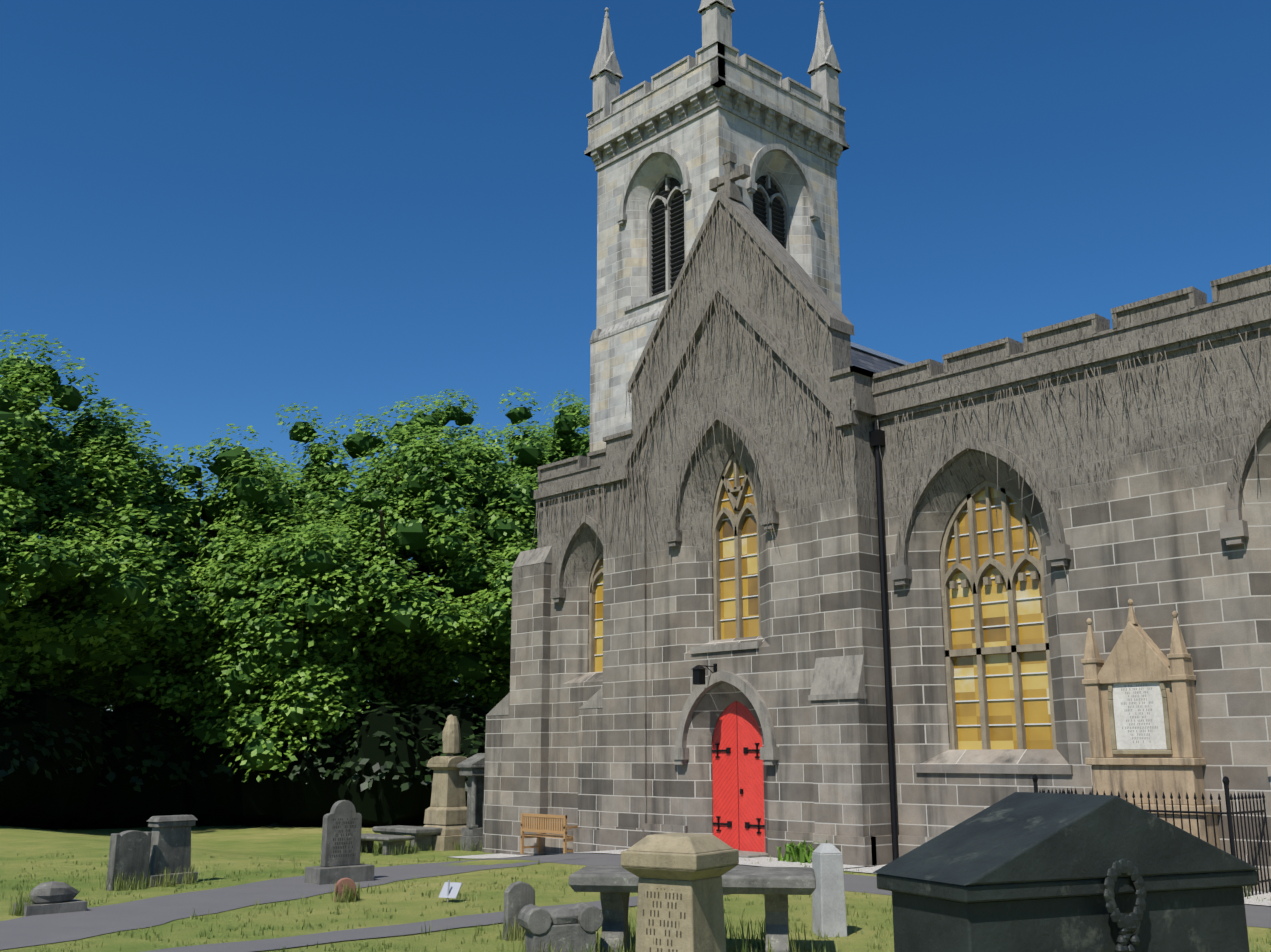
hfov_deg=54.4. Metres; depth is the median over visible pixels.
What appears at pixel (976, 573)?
nave window tracery
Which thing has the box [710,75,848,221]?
tower trim
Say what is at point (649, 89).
tower parapet coping
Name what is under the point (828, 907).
stone post
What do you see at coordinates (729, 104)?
corbels
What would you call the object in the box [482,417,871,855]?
bay buttresses
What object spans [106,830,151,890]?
segmental headstone
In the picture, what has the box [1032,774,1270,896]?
monument railings
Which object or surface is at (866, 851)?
plinth trim
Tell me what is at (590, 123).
tower parapet
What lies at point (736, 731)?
door leaf
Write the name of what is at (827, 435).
dark wall streaks
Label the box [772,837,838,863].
plants
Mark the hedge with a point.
(61, 799)
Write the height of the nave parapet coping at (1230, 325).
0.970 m
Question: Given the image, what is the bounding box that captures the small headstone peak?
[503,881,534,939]
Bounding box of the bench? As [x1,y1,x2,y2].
[520,813,577,853]
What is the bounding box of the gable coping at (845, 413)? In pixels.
[598,190,875,485]
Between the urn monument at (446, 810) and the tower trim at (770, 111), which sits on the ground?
the urn monument at (446, 810)
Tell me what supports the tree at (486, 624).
on the ground
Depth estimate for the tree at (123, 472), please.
41.54 m
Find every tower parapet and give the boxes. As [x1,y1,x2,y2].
[588,42,724,146]
[588,115,593,144]
[710,43,844,139]
[838,109,844,140]
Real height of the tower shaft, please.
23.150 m
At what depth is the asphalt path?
15.20 m
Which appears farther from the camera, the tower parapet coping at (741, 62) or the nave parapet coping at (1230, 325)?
the tower parapet coping at (741, 62)
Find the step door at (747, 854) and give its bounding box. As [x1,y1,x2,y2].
[739,851,767,857]
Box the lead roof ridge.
[851,342,911,365]
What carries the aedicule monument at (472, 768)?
on the ground
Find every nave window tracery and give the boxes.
[589,554,602,672]
[940,481,1056,749]
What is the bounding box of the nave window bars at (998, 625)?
[947,502,1050,725]
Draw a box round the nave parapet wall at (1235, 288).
[538,272,1270,488]
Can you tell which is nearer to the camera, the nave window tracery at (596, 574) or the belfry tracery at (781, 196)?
the nave window tracery at (596, 574)
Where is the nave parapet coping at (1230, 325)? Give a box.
[534,265,1270,503]
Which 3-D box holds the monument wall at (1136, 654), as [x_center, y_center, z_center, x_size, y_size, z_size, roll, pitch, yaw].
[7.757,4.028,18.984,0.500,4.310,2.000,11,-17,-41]
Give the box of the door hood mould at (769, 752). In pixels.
[671,641,778,764]
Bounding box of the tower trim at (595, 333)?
[584,146,601,341]
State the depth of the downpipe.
22.94 m
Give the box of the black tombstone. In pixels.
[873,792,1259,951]
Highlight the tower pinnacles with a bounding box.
[590,0,841,110]
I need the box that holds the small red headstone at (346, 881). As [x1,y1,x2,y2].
[334,878,355,901]
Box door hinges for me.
[712,743,764,833]
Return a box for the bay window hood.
[665,409,778,547]
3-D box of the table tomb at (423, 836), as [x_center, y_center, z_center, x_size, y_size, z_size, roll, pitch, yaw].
[-5.886,9.448,31.872,1.850,0.750,0.900,-12,-17,42]
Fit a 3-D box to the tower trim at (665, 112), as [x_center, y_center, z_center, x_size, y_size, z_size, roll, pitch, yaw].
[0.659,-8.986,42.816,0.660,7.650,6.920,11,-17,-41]
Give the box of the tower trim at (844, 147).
[836,139,848,165]
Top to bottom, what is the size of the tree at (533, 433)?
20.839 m
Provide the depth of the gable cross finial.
27.60 m
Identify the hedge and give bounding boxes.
[0,675,495,829]
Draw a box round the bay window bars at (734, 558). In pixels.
[719,476,758,620]
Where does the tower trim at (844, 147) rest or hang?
on the tower shaft
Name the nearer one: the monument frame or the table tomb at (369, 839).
the monument frame
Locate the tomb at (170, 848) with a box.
[146,815,197,886]
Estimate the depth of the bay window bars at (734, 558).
26.04 m
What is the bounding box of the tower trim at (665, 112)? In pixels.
[584,76,725,343]
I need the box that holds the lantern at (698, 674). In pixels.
[691,664,716,684]
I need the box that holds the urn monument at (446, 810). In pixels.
[423,715,467,850]
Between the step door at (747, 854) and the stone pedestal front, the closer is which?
the stone pedestal front
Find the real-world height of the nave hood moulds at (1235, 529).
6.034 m
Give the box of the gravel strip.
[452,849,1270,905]
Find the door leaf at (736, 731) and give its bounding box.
[712,701,764,851]
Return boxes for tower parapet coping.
[586,39,725,128]
[716,39,845,122]
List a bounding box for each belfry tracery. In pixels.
[647,174,685,297]
[755,172,789,253]
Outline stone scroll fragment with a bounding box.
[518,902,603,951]
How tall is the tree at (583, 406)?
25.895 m
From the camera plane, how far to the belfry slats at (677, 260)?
43.22 m
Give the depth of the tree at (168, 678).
45.10 m
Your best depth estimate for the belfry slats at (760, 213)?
43.37 m
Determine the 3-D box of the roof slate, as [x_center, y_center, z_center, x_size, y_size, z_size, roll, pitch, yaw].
[10.182,-0.596,33.706,21.000,3.050,5.200,11,-17,-41]
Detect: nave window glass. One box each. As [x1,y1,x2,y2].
[595,562,602,671]
[948,487,1052,749]
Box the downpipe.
[869,421,898,860]
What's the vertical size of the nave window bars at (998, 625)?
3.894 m
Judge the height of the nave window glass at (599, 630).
2.890 m
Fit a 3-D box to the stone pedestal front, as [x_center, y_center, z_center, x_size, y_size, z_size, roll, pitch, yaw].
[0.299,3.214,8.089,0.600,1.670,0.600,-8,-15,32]
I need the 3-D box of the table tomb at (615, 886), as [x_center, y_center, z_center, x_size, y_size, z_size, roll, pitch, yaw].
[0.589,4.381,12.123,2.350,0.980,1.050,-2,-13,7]
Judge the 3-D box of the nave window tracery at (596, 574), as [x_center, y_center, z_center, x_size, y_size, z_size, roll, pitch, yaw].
[-0.772,3.295,29.977,0.160,2.890,0.900,11,-17,-41]
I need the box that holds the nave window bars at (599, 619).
[594,566,602,655]
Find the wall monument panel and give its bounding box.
[1113,682,1166,749]
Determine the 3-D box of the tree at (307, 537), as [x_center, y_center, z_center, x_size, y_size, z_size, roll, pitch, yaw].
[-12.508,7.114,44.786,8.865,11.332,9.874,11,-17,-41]
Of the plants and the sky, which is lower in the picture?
the plants
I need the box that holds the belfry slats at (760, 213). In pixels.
[753,176,785,247]
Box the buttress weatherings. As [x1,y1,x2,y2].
[486,546,866,715]
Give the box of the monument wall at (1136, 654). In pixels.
[1081,599,1220,848]
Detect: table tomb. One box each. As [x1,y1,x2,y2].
[360,833,414,854]
[372,825,442,850]
[569,865,815,951]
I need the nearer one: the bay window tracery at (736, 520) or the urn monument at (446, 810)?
the bay window tracery at (736, 520)
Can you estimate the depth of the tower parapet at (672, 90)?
43.33 m
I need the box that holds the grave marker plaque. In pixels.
[439,880,461,901]
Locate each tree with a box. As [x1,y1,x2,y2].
[0,329,206,715]
[0,358,186,708]
[48,423,320,752]
[162,508,400,825]
[184,402,538,713]
[370,387,589,699]
[521,389,589,456]
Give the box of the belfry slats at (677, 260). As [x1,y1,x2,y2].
[651,178,684,296]
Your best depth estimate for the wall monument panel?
19.05 m
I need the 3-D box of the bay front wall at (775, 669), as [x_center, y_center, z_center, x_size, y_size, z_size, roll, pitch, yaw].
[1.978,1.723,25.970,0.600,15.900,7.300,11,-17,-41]
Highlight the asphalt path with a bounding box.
[0,853,1270,951]
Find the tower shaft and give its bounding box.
[590,107,841,451]
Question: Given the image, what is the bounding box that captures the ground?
[0,824,1270,951]
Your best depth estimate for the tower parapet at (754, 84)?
43.19 m
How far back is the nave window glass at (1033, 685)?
21.91 m
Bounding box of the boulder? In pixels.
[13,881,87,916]
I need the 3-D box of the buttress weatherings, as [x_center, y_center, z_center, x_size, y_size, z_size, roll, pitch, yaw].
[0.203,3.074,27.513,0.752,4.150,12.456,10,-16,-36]
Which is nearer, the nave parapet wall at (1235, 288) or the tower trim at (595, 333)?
the nave parapet wall at (1235, 288)
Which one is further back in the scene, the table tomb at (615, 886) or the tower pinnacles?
the tower pinnacles
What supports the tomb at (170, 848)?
on the ground
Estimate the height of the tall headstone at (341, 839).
1.370 m
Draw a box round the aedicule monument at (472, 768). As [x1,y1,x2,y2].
[456,753,484,850]
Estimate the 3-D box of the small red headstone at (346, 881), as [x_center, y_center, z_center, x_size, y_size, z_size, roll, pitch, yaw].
[-3.871,5.588,16.465,0.270,0.450,0.090,5,-14,-23]
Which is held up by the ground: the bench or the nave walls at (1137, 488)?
the nave walls at (1137, 488)
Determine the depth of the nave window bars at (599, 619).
30.10 m
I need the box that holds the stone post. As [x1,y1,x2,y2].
[812,843,846,936]
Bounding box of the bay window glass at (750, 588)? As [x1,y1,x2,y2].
[720,464,758,639]
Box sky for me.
[0,0,1270,710]
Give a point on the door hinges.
(748, 825)
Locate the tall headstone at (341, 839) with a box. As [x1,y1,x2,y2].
[304,800,374,884]
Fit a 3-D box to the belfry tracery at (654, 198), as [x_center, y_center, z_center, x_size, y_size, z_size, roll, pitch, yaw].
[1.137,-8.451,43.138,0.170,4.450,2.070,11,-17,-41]
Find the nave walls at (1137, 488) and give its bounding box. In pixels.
[537,328,1270,855]
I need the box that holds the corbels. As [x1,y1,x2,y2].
[603,95,830,162]
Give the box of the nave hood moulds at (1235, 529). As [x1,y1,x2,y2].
[551,399,1270,776]
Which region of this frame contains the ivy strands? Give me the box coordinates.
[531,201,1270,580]
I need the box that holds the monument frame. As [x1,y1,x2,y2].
[1108,681,1172,754]
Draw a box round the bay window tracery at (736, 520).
[712,452,760,639]
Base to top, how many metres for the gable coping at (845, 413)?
6.070 m
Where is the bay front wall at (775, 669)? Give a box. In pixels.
[606,202,891,852]
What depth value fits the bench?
28.45 m
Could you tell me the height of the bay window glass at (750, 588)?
4.010 m
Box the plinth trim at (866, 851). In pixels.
[545,823,1270,891]
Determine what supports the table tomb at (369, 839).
on the ground
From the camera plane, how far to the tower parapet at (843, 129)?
45.51 m
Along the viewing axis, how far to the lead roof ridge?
30.20 m
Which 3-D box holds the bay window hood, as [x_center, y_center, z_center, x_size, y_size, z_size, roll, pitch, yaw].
[1.756,-0.065,26.032,0.180,2.795,3.120,11,-17,-41]
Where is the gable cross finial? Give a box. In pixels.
[709,151,750,202]
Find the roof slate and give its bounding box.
[851,348,902,372]
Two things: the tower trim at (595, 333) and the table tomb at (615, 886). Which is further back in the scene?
the tower trim at (595, 333)
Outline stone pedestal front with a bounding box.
[621,833,738,951]

